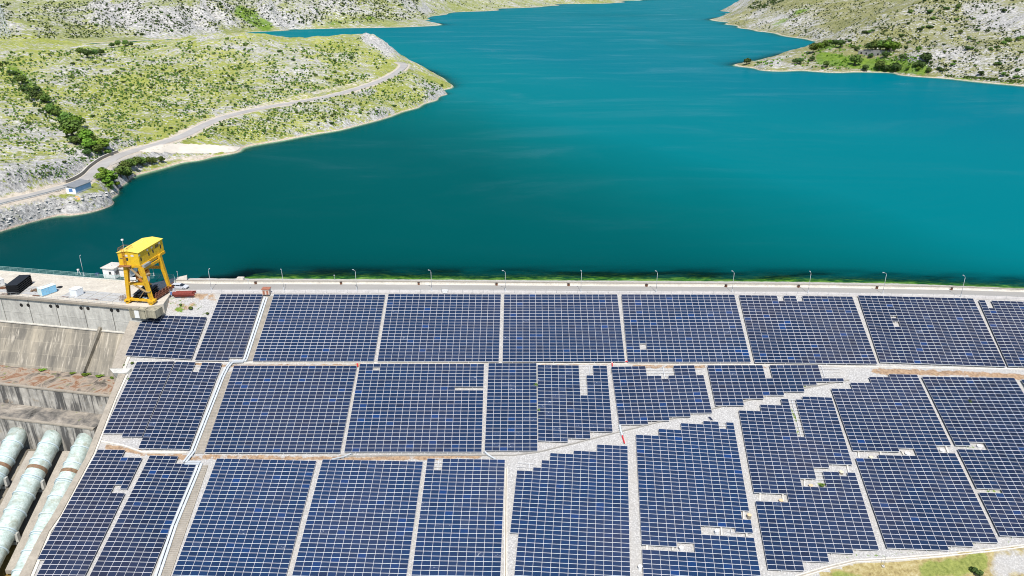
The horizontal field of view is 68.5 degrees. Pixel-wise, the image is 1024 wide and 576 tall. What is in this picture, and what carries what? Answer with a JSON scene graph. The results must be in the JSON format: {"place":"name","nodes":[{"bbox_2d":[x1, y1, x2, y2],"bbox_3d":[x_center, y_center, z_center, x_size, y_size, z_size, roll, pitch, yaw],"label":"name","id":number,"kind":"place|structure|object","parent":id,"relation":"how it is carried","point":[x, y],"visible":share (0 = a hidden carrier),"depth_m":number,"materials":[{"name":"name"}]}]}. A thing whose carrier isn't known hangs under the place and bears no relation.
{"place":"outdoors","nodes":[
{"label":"outdoors","id":0,"kind":"place"},
{"bbox_2d":[0,449,62,575],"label":"penstock bed","id":1,"kind":"object","parent":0,"point":[19,460],"visible":0.13,"depth_m":178.39,"materials":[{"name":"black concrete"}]},
{"bbox_2d":[0,427,26,488],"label":"penstock","id":2,"kind":"object","parent":1,"relation":"on","point":[12,444],"visible":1,"depth_m":181.80,"materials":[{"name":"paint"}]},
{"bbox_2d":[0,451,34,518],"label":"walkway","id":3,"kind":"structure","parent":1,"relation":"on","point":[13,486],"depth_m":178.58,"materials":[{"name":"concrete"}]},
{"bbox_2d":[0,430,61,567],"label":"penstock","id":4,"kind":"object","parent":1,"relation":"on","point":[32,483],"visible":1,"depth_m":173.39,"materials":[{"name":"paint"}]},
{"bbox_2d":[5,451,69,573],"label":"walkway","id":5,"kind":"structure","parent":1,"relation":"on","point":[14,559],"depth_m":172.99,"materials":[{"name":"concrete"}]},
{"bbox_2d":[0,402,101,450],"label":"retaining wall","id":6,"kind":"structure","parent":1,"relation":"on","point":[35,423],"depth_m":186.00,"materials":[{"name":"concrete"}]},
{"bbox_2d":[0,365,114,413],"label":"retaining wall","id":7,"kind":"structure","parent":6,"relation":"on","point":[79,392],"depth_m":189.99,"materials":[{"name":"concrete"}]},
{"bbox_2d":[0,272,187,376],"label":"intake dam","id":8,"kind":"structure","parent":7,"relation":"on","point":[65,334],"depth_m":198.86,"materials":[{"name":"concrete"}]},
{"bbox_2d":[5,274,32,294],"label":"stoplog stack","id":9,"kind":"object","parent":8,"relation":"on","point":[18,284],"visible":1,"depth_m":203.36,"materials":[{"name":"black metal"}]},
{"bbox_2d":[37,283,57,296],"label":"metal cabinet","id":10,"kind":"object","parent":8,"relation":"on","point":[48,289],"visible":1,"depth_m":201.52,"materials":[{"name":"metal"}]},
{"bbox_2d":[0,266,135,281],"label":"fence","id":11,"kind":"object","parent":8,"relation":"on","point":[48,274],"visible":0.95,"depth_m":214.32,"materials":[{"name":"metal"}]},
{"bbox_2d":[69,286,83,296],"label":"metal cabinet","id":12,"kind":"object","parent":8,"relation":"on","point":[75,291],"visible":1,"depth_m":200.49,"materials":[{"name":"metal"}]},
{"bbox_2d":[100,262,136,278],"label":"control house","id":13,"kind":"structure","parent":8,"relation":"on","point":[110,270],"depth_m":212.87,"materials":[{"name":"paint"}]},
{"bbox_2d":[116,237,170,304],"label":"gantry crane","id":14,"kind":"object","parent":8,"relation":"on","point":[141,254],"visible":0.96,"depth_m":195.29,"materials":[{"name":"yellow metal"}]},
{"bbox_2d":[133,284,158,297],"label":"steel beam bundle","id":15,"kind":"object","parent":8,"relation":"on","point":[139,292],"visible":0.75,"depth_m":199.69,"materials":[{"name":"metal"}]},
{"bbox_2d":[153,282,173,299],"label":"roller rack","id":16,"kind":"object","parent":8,"relation":"on","point":[162,292],"visible":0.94,"depth_m":200.97,"materials":[{"name":"metal"}]},
{"bbox_2d":[11,433,91,575],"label":"penstock","id":17,"kind":"object","parent":1,"relation":"on","point":[73,462],"visible":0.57,"depth_m":172.06,"materials":[{"name":"paint"}]},
{"bbox_2d":[0,62,407,204],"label":"headland road","id":18,"kind":"structure","parent":0,"point":[92,172],"depth_m":377.58,"materials":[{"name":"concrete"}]},
{"bbox_2d":[0,32,455,232],"bbox_3d":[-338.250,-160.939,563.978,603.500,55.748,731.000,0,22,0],"label":"headland","id":19,"kind":"structure","parent":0,"point":[11,186],"depth_m":463.29,"materials":[{"name":"green plant"}]},
{"bbox_2d":[0,4,10,37],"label":"power pylon","id":20,"kind":"object","parent":19,"relation":"on","point":[2,16],"visible":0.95,"depth_m":688.91,"materials":[{"name":"metal"}]},
{"bbox_2d":[0,187,64,203],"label":"guard rail","id":21,"kind":"object","parent":19,"relation":"on","point":[32,195],"visible":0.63,"depth_m":272.58,"materials":[{"name":"grey metal"}]},
{"bbox_2d":[29,90,43,96],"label":"tree","id":22,"kind":"object","parent":19,"relation":"on","point":[34,93],"visible":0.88,"depth_m":411.98,"materials":[{"name":"green plant"}]},
{"bbox_2d":[2,61,102,158],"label":"gully scrub","id":23,"kind":"object","parent":19,"relation":"on","point":[39,109],"visible":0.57,"depth_m":404.17,"materials":[{"name":"green plant"}]},
{"bbox_2d":[56,111,72,121],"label":"tree","id":24,"kind":"object","parent":19,"relation":"on","point":[62,116],"visible":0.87,"depth_m":382.44,"materials":[{"name":"green plant"}]},
{"bbox_2d":[58,119,81,134],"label":"tree","id":25,"kind":"object","parent":19,"relation":"on","point":[73,123],"visible":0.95,"depth_m":349.39,"materials":[{"name":"green plant"}]},
{"bbox_2d":[62,125,77,135],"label":"tree","id":26,"kind":"object","parent":19,"relation":"on","point":[67,130],"visible":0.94,"depth_m":349.09,"materials":[{"name":"green plant"}]},
{"bbox_2d":[67,115,85,123],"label":"tree","id":27,"kind":"object","parent":19,"relation":"on","point":[80,118],"visible":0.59,"depth_m":379.23,"materials":[{"name":"green plant"}]},
{"bbox_2d":[63,179,91,193],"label":"hut","id":28,"kind":"object","parent":19,"relation":"on","point":[77,186],"visible":1,"depth_m":284.89,"materials":[{"name":"paint"}]},
{"bbox_2d":[77,129,93,138],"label":"tree","id":29,"kind":"object","parent":19,"relation":"on","point":[84,133],"visible":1,"depth_m":338.34,"materials":[{"name":"green plant"}]},
{"bbox_2d":[81,138,96,148],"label":"tree","id":30,"kind":"object","parent":19,"relation":"on","point":[88,142],"visible":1,"depth_m":332.54,"materials":[{"name":"green plant"}]},
{"bbox_2d":[65,150,117,182],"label":"roadside wall","id":31,"kind":"structure","parent":19,"relation":"on","point":[83,171],"depth_m":319.53,"materials":[{"name":"concrete"}]},
{"bbox_2d":[91,144,103,153],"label":"tree","id":32,"kind":"object","parent":19,"relation":"on","point":[97,147],"visible":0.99,"depth_m":335.23,"materials":[{"name":"green plant"}]},
{"bbox_2d":[95,138,110,151],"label":"tree","id":33,"kind":"object","parent":19,"relation":"on","point":[105,142],"visible":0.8,"depth_m":339.31,"materials":[{"name":"green plant"}]},
{"bbox_2d":[0,153,208,224],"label":"bank rocks","id":34,"kind":"object","parent":19,"relation":"on","point":[76,203],"visible":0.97,"depth_m":278.95,"materials":[{"name":"stone"}]},
{"bbox_2d":[113,165,125,177],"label":"tree","id":35,"kind":"object","parent":19,"relation":"on","point":[120,170],"visible":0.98,"depth_m":319.73,"materials":[{"name":"green plant"}]},
{"bbox_2d":[109,153,140,164],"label":"side lane","id":36,"kind":"structure","parent":19,"relation":"on","point":[121,159],"depth_m":338.01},
{"bbox_2d":[118,160,131,168],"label":"tree","id":37,"kind":"object","parent":19,"relation":"on","point":[126,164],"visible":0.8,"depth_m":328.40,"materials":[{"name":"green plant"}]},
{"bbox_2d":[140,143,239,153],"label":"slipway","id":38,"kind":"structure","parent":19,"relation":"on","point":[179,148],"depth_m":370.55,"materials":[{"name":"concrete"}]},
{"bbox_2d":[0,63,399,199],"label":"road verge","id":39,"kind":"structure","parent":19,"relation":"on","point":[189,129],"depth_m":385.13,"materials":[{"name":"gravel"}]},
{"bbox_2d":[0,37,440,181],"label":"headland scrub","id":40,"kind":"object","parent":19,"relation":"on","point":[158,98],"visible":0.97,"depth_m":465.37,"materials":[{"name":"green plant"}]},
{"bbox_2d":[0,38,442,180],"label":"headland rocks","id":41,"kind":"object","parent":19,"relation":"on","point":[175,96],"visible":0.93,"depth_m":457.91,"materials":[{"name":"stone"}]},
{"bbox_2d":[0,0,707,43],"bbox_3d":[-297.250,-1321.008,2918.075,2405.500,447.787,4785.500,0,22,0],"label":"hills","id":42,"kind":"structure","parent":0,"point":[167,7],"depth_m":1354.37,"materials":[{"name":"grey stone"}]},
{"bbox_2d":[0,0,422,38],"bbox_3d":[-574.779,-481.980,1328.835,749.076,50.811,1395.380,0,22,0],"label":"hill rocks","id":43,"kind":"object","parent":42,"relation":"on","point":[205,14],"visible":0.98,"depth_m":1330.07,"materials":[{"name":"stone"}]},
{"bbox_2d":[0,0,602,38],"bbox_3d":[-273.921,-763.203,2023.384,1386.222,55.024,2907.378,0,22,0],"label":"hill scrub","id":44,"kind":"object","parent":42,"relation":"on","point":[142,19],"visible":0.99,"depth_m":1292.83,"materials":[{"name":"green plant"}]},
{"bbox_2d":[0,0,1023,282],"bbox_3d":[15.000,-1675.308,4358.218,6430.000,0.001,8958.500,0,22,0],"label":"lake water","id":45,"kind":"structure","parent":0,"point":[648,136],"depth_m":337.93,"materials":[{"name":"teal liquid"}]},
{"bbox_2d":[35,294,1023,575],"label":"rockfill slope","id":46,"kind":"structure","parent":0,"point":[1007,562],"depth_m":164.96,"materials":[{"name":"grey gravel"}]},
{"bbox_2d":[19,374,127,575],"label":"training wall","id":47,"kind":"structure","parent":46,"relation":"on","point":[31,565],"depth_m":159.18,"materials":[{"name":"concrete"}]},
{"bbox_2d":[36,449,141,575],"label":"solar array","id":48,"kind":"object","parent":46,"relation":"on","point":[72,545],"visible":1,"depth_m":153.30,"materials":[{"name":"blue glass"}]},
{"bbox_2d":[110,368,131,377],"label":"wall block","id":49,"kind":"structure","parent":46,"relation":"on","point":[117,371],"depth_m":182.40,"materials":[{"name":"grey concrete"}]},
{"bbox_2d":[112,321,139,380],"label":"training wall","id":50,"kind":"structure","parent":46,"relation":"on","point":[121,359],"depth_m":188.53,"materials":[{"name":"concrete"}]},
{"bbox_2d":[103,361,174,436],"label":"solar array","id":51,"kind":"object","parent":46,"relation":"on","point":[136,403],"visible":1,"depth_m":175.91,"materials":[{"name":"blue glass"}]},
{"bbox_2d":[90,455,195,575],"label":"solar array","id":52,"kind":"object","parent":46,"relation":"on","point":[136,538],"visible":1,"depth_m":152.62,"materials":[{"name":"blue glass"}]},
{"bbox_2d":[101,440,186,453],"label":"kerb wall","id":53,"kind":"structure","parent":46,"relation":"on","point":[153,452],"depth_m":165.41,"materials":[{"name":"concrete"}]},
{"bbox_2d":[125,315,206,358],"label":"solar array","id":54,"kind":"object","parent":46,"relation":"on","point":[168,336],"visible":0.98,"depth_m":190.78,"materials":[{"name":"blue glass"}]},
{"bbox_2d":[154,461,202,575],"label":"cable tray","id":55,"kind":"object","parent":46,"relation":"on","point":[182,505],"visible":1,"depth_m":153.37,"materials":[{"name":"grey metal"}]},
{"bbox_2d":[138,361,221,450],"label":"solar array","id":56,"kind":"object","parent":46,"relation":"on","point":[174,422],"visible":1,"depth_m":174.14,"materials":[{"name":"blue glass"}]},
{"bbox_2d":[161,465,207,575],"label":"concrete stairs","id":57,"kind":"structure","parent":46,"relation":"on","point":[181,529],"depth_m":152.00,"materials":[{"name":"beige concrete"}]},
{"bbox_2d":[182,362,233,462],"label":"cable tray","id":58,"kind":"object","parent":46,"relation":"on","point":[214,396],"visible":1,"depth_m":172.94,"materials":[{"name":"grey metal"}]},
{"bbox_2d":[195,371,231,453],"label":"concrete stairs","id":59,"kind":"structure","parent":46,"relation":"on","point":[203,441],"depth_m":172.30,"materials":[{"name":"concrete"}]},
{"bbox_2d":[195,294,262,360],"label":"solar array","id":60,"kind":"object","parent":46,"relation":"on","point":[229,329],"visible":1,"depth_m":193.19,"materials":[{"name":"blue glass"}]},
{"bbox_2d":[172,458,315,575],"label":"solar array","id":61,"kind":"object","parent":46,"relation":"on","point":[245,507],"visible":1,"depth_m":152.75,"materials":[{"name":"blue glass"}]},
{"bbox_2d":[233,297,267,362],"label":"cable tray","id":62,"kind":"object","parent":46,"relation":"on","point":[250,345],"visible":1,"depth_m":191.58,"materials":[{"name":"grey metal"}]},
{"bbox_2d":[247,296,272,360],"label":"concrete stairs","id":63,"kind":"structure","parent":46,"relation":"on","point":[260,327],"depth_m":193.40,"materials":[{"name":"concrete"}]},
{"bbox_2d":[205,365,356,454],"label":"solar array","id":64,"kind":"object","parent":46,"relation":"on","point":[290,409],"visible":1,"depth_m":173.45,"materials":[{"name":"blue glass"}]},
{"bbox_2d":[253,294,384,362],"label":"solar array","id":65,"kind":"object","parent":46,"relation":"on","point":[323,328],"visible":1,"depth_m":192.91,"materials":[{"name":"blue glass"}]},
{"bbox_2d":[292,459,422,575],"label":"solar array","id":66,"kind":"object","parent":46,"relation":"on","point":[368,515],"visible":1,"depth_m":152.71,"materials":[{"name":"blue glass"}]},
{"bbox_2d":[344,364,483,453],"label":"solar array","id":67,"kind":"object","parent":46,"relation":"on","point":[387,398],"visible":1,"depth_m":173.63,"materials":[{"name":"blue glass"}]},
{"bbox_2d":[377,294,500,362],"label":"solar array","id":68,"kind":"object","parent":46,"relation":"on","point":[412,330],"visible":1,"depth_m":192.86,"materials":[{"name":"blue glass"}]},
{"bbox_2d":[411,458,504,575],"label":"solar array","id":69,"kind":"object","parent":46,"relation":"on","point":[448,538],"visible":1,"depth_m":152.69,"materials":[{"name":"blue glass"}]},
{"bbox_2d":[504,468,507,575],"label":"drain channel","id":70,"kind":"object","parent":46,"relation":"on","point":[505,534],"visible":1,"depth_m":151.92,"materials":[{"name":"concrete"}]},
{"bbox_2d":[485,363,537,452],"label":"solar array","id":71,"kind":"object","parent":46,"relation":"on","point":[517,381],"visible":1,"depth_m":174.01,"materials":[{"name":"blue glass"}]},
{"bbox_2d":[502,294,624,362],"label":"solar array","id":72,"kind":"object","parent":46,"relation":"on","point":[594,321],"visible":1,"depth_m":192.80,"materials":[{"name":"blue glass"}]},
{"bbox_2d":[510,444,629,575],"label":"solar array","id":73,"kind":"object","parent":46,"relation":"on","point":[601,500],"visible":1,"depth_m":153.34,"materials":[{"name":"blue glass"}]},
{"bbox_2d":[538,365,612,441],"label":"solar array","id":74,"kind":"object","parent":46,"relation":"on","point":[555,395],"visible":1,"depth_m":174.67,"materials":[{"name":"blue glass"}]},
{"bbox_2d":[128,361,1023,369],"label":"kerb wall","id":75,"kind":"structure","parent":46,"relation":"on","point":[573,363],"depth_m":184.95,"materials":[{"name":"concrete"}]},
{"bbox_2d":[341,379,848,456],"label":"kerb wall","id":76,"kind":"structure","parent":46,"relation":"on","point":[561,445],"depth_m":165.48,"materials":[{"name":"concrete"}]},
{"bbox_2d":[185,282,1023,291],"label":"road shoulder","id":77,"kind":"object","parent":46,"relation":"on","point":[612,285],"visible":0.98,"depth_m":208.07},
{"bbox_2d":[175,280,1023,290],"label":"wave wall","id":78,"kind":"structure","parent":77,"relation":"on","point":[588,283],"depth_m":208.52,"materials":[{"name":"concrete"}]},
{"bbox_2d":[611,365,711,424],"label":"solar array","id":79,"kind":"object","parent":46,"relation":"on","point":[681,392],"visible":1,"depth_m":176.71,"materials":[{"name":"blue glass"}]},
{"bbox_2d":[621,294,750,363],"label":"solar array","id":80,"kind":"object","parent":46,"relation":"on","point":[710,326],"visible":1,"depth_m":192.51,"materials":[{"name":"blue glass"}]},
{"bbox_2d":[636,421,760,575],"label":"solar array","id":81,"kind":"object","parent":46,"relation":"on","point":[682,468],"visible":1,"depth_m":155.60,"materials":[{"name":"blue glass"}]},
{"bbox_2d":[707,365,843,405],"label":"solar array","id":82,"kind":"object","parent":46,"relation":"on","point":[733,385],"visible":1,"depth_m":179.59,"materials":[{"name":"blue glass"}]},
{"bbox_2d":[739,295,876,365],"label":"solar array","id":83,"kind":"object","parent":46,"relation":"on","point":[815,329],"visible":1,"depth_m":191.68,"materials":[{"name":"blue glass"}]},
{"bbox_2d":[739,396,878,571],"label":"solar array","id":84,"kind":"object","parent":46,"relation":"on","point":[806,524],"visible":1,"depth_m":157.95,"materials":[{"name":"blue glass"}]},
{"bbox_2d":[795,544,1023,575],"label":"drain channel","id":85,"kind":"object","parent":46,"relation":"on","point":[868,560],"visible":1,"depth_m":146.30,"materials":[{"name":"concrete"}]},
{"bbox_2d":[831,374,997,551],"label":"solar array","id":86,"kind":"object","parent":46,"relation":"on","point":[925,498],"visible":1,"depth_m":160.71,"materials":[{"name":"blue glass"}]},
{"bbox_2d":[858,295,1005,367],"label":"solar array","id":87,"kind":"object","parent":46,"relation":"on","point":[941,331],"visible":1,"depth_m":190.67,"materials":[{"name":"blue glass"}]},
{"bbox_2d":[922,376,1023,537],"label":"solar array","id":88,"kind":"object","parent":46,"relation":"on","point":[991,416],"visible":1,"depth_m":167.54,"materials":[{"name":"blue glass"}]},
{"bbox_2d":[969,566,983,575],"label":"weed","id":89,"kind":"object","parent":46,"relation":"on","point":[976,571],"visible":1,"depth_m":143.63,"materials":[{"name":"green plant"}]},
{"bbox_2d":[979,300,1023,367],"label":"solar array","id":90,"kind":"object","parent":46,"relation":"on","point":[1005,319],"visible":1,"depth_m":191.20,"materials":[{"name":"blue glass"}]},
{"bbox_2d":[171,290,1023,300],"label":"pavement","id":91,"kind":"structure","parent":0,"point":[977,297],"depth_m":203.00,"materials":[{"name":"grey concrete"}]},
{"bbox_2d":[172,291,195,295],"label":"steel section pile","id":92,"kind":"object","parent":91,"relation":"on","point":[184,293],"visible":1,"depth_m":201.21,"materials":[{"name":"metal"}]},
{"bbox_2d":[261,287,270,294],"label":"stair hut","id":93,"kind":"object","parent":91,"relation":"on","point":[266,290],"visible":1,"depth_m":201.35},
{"bbox_2d":[169,289,1023,297],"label":"guard railing","id":94,"kind":"object","parent":91,"relation":"on","point":[636,291],"visible":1,"depth_m":202.27,"materials":[{"name":"grey metal"}]},
{"bbox_2d":[175,283,1023,296],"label":"crest road","id":95,"kind":"structure","parent":0,"point":[553,288],"depth_m":206.00,"materials":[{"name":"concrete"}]},
{"bbox_2d":[172,283,188,289],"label":"car","id":96,"kind":"object","parent":95,"relation":"on","point":[183,286],"visible":1,"depth_m":205.04,"materials":[{"name":"silver metal"}]},
{"bbox_2d":[187,268,1023,288],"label":"upstream bank","id":97,"kind":"structure","parent":0,"point":[671,276],"depth_m":232.05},
{"bbox_2d":[200,24,1023,279],"bbox_3d":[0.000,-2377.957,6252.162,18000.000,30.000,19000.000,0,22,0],"label":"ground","id":98,"kind":"structure","parent":0,"point":[244,273],"depth_m":385.22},
{"bbox_2d":[708,0,1023,86],"bbox_3d":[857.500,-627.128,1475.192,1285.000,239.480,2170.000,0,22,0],"label":"hills","id":99,"kind":"structure","parent":0,"point":[778,22],"depth_m":829.66,"materials":[{"name":"grey stone"}]},
{"bbox_2d":[748,0,783,8],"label":"channel scrub","id":100,"kind":"object","parent":99,"relation":"on","point":[764,4],"visible":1,"depth_m":1702.70,"materials":[{"name":"green plant"}]},
{"bbox_2d":[754,44,929,72],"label":"spit scrub","id":101,"kind":"object","parent":99,"relation":"on","point":[877,58],"visible":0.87,"depth_m":751.53,"materials":[{"name":"green plant"}]},
{"bbox_2d":[849,54,863,65],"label":"tree","id":102,"kind":"object","parent":99,"relation":"on","point":[857,58],"visible":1,"depth_m":736.72,"materials":[{"name":"green plant"}]},
{"bbox_2d":[858,49,889,55],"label":"stone ruin","id":103,"kind":"object","parent":99,"relation":"on","point":[866,52],"visible":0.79,"depth_m":775.10,"materials":[{"name":"stone"}]},
{"bbox_2d":[735,0,1023,78],"bbox_3d":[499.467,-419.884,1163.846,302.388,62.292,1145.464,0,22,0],"label":"hill scrub","id":104,"kind":"object","parent":99,"relation":"on","point":[928,19],"visible":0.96,"depth_m":847.97,"materials":[{"name":"green plant"}]},
{"bbox_2d":[875,60,885,70],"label":"tree","id":105,"kind":"object","parent":99,"relation":"on","point":[879,64],"visible":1,"depth_m":727.13,"materials":[{"name":"green plant"}]},
{"bbox_2d":[889,62,902,71],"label":"tree","id":106,"kind":"object","parent":99,"relation":"on","point":[896,65],"visible":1,"depth_m":720.37,"materials":[{"name":"green plant"}]},
{"bbox_2d":[889,41,902,51],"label":"tree","id":107,"kind":"object","parent":99,"relation":"on","point":[896,45],"visible":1,"depth_m":757.81,"materials":[{"name":"green plant"}]},
{"bbox_2d":[919,52,932,61],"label":"tree","id":108,"kind":"object","parent":99,"relation":"on","point":[927,56],"visible":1,"depth_m":700.80,"materials":[{"name":"green plant"}]},
{"bbox_2d":[838,0,1023,79],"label":"hill rocks","id":109,"kind":"object","parent":99,"relation":"on","point":[953,36],"visible":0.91,"depth_m":802.30,"materials":[{"name":"stone"}]},
{"bbox_2d":[945,74,1023,82],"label":"shore scrub","id":110,"kind":"object","parent":99,"relation":"on","point":[983,78],"visible":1,"depth_m":655.72,"materials":[{"name":"green plant"}]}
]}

